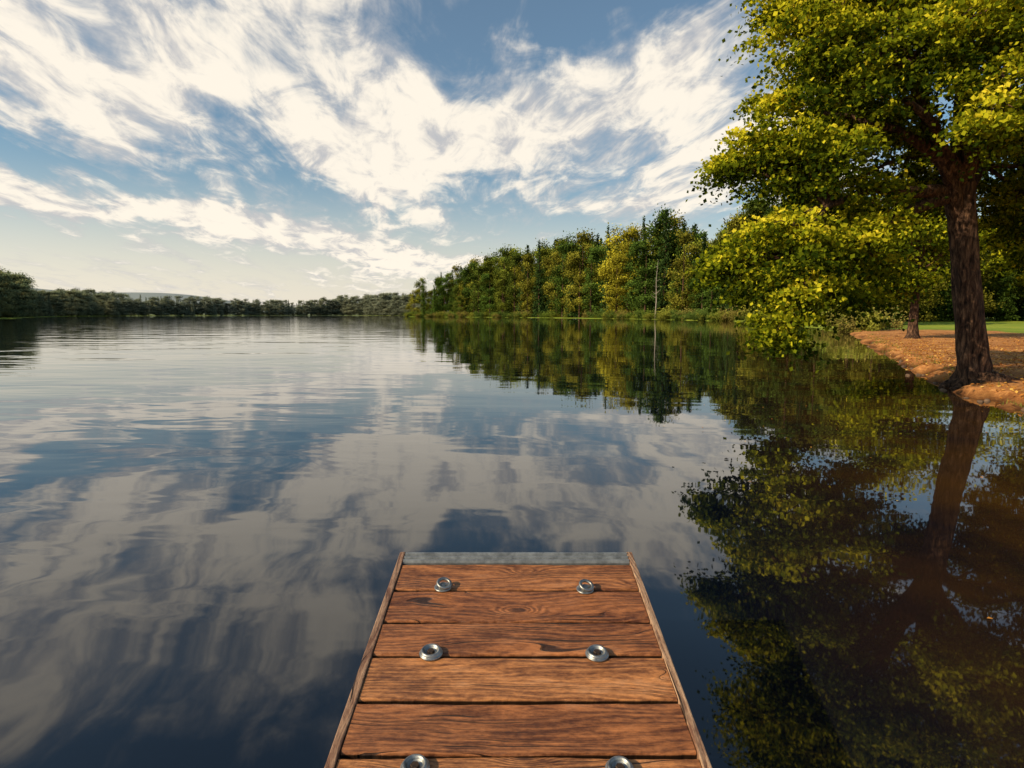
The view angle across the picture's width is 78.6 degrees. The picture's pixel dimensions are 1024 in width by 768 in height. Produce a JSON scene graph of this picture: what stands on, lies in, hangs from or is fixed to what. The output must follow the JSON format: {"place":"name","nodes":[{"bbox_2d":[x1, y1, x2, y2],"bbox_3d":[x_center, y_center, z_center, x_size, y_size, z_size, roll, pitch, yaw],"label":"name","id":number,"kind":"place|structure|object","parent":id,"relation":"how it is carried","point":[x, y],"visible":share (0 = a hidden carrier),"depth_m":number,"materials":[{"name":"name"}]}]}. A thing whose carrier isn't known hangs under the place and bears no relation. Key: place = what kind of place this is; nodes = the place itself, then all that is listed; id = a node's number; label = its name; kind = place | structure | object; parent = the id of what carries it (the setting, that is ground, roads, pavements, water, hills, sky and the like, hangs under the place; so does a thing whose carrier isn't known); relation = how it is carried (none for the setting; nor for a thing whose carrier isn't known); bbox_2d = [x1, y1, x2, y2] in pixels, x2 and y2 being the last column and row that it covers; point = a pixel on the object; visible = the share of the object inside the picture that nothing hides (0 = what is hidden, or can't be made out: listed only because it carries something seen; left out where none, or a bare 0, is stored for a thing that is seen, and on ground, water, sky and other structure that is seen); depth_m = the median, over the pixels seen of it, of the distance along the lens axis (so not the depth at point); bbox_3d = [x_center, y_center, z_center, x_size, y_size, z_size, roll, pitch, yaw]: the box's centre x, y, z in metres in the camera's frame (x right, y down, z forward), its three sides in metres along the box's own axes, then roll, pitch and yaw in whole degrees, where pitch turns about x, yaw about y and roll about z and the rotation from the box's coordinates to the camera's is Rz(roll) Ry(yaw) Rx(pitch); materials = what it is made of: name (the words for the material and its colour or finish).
{"place":"outdoors","nodes":[
{"label":"outdoors","id":0,"kind":"place"},
{"bbox_2d":[0,0,1021,306],"label":"sky","id":1,"kind":"structure","parent":0,"point":[261,150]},
{"bbox_2d":[0,315,1023,767],"bbox_3d":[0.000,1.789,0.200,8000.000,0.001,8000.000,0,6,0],"label":"lake water","id":2,"kind":"structure","parent":0,"point":[212,529],"depth_m":5.60,"materials":[{"name":"blue liquid"}]},
{"bbox_2d":[324,552,711,767],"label":"wooden dock","id":3,"kind":"object","parent":2,"relation":"in","point":[516,659],"visible":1,"depth_m":2.35,"materials":[{"name":"brown wood"}]},
{"bbox_2d":[0,288,1023,409],"bbox_3d":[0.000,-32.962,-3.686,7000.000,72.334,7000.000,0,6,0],"label":"ground","id":4,"kind":"structure","parent":0,"point":[936,328],"depth_m":31.79,"materials":[{"name":"brown soil"}]},
{"bbox_2d":[0,266,428,317],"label":"distant tree line","id":5,"kind":"object","parent":4,"relation":"on","point":[19,297],"visible":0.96,"depth_m":601.53,"materials":[{"name":"green plant"}]},
{"bbox_2d":[403,305,908,331],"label":"shoreline bushes","id":6,"kind":"object","parent":4,"relation":"on","point":[844,325],"visible":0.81,"depth_m":179.54,"materials":[{"name":"green plant"}]},
{"bbox_2d":[653,266,660,318],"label":"dead tree","id":7,"kind":"object","parent":4,"relation":"on","point":[656,293],"visible":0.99,"depth_m":213.32,"materials":[{"name":"grey wood"}]},
{"bbox_2d":[405,188,1023,324],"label":"forest","id":8,"kind":"object","parent":4,"relation":"on","point":[586,272],"visible":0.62,"depth_m":246.58,"materials":[{"name":"green plant"}]},
{"bbox_2d":[676,0,1023,389],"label":"maple tree","id":9,"kind":"object","parent":4,"relation":"on","point":[915,53],"visible":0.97,"depth_m":13.46,"materials":[{"name":"green plant"}]},
{"bbox_2d":[842,178,1014,338],"bbox_3d":[26.311,-8.398,40.748,12.892,11.105,10.544,0,6,0],"label":"maple tree","id":10,"kind":"object","parent":4,"relation":"on","point":[933,238],"visible":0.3,"depth_m":39.34,"materials":[{"name":"green plant"}]},
{"bbox_2d":[859,333,1023,403],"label":"fallen leaves","id":11,"kind":"object","parent":4,"relation":"on","point":[943,361],"visible":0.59,"depth_m":24.36,"materials":[{"name":"brown plant"}]},
{"bbox_2d":[860,340,1023,410],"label":"shore stones","id":12,"kind":"object","parent":4,"relation":"on","point":[987,400],"visible":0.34,"depth_m":16.33,"materials":[{"name":"brown stone"}]},
{"bbox_2d":[864,333,1023,406],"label":"grass","id":13,"kind":"structure","parent":4,"relation":"on","point":[953,367],"depth_m":23.50,"materials":[{"name":"plant"}]},
{"bbox_2d":[980,242,1023,289],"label":"maple tree","id":14,"kind":"object","parent":4,"relation":"on","point":[1000,258],"visible":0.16,"depth_m":48.95,"materials":[{"name":"green plant"}]}
]}

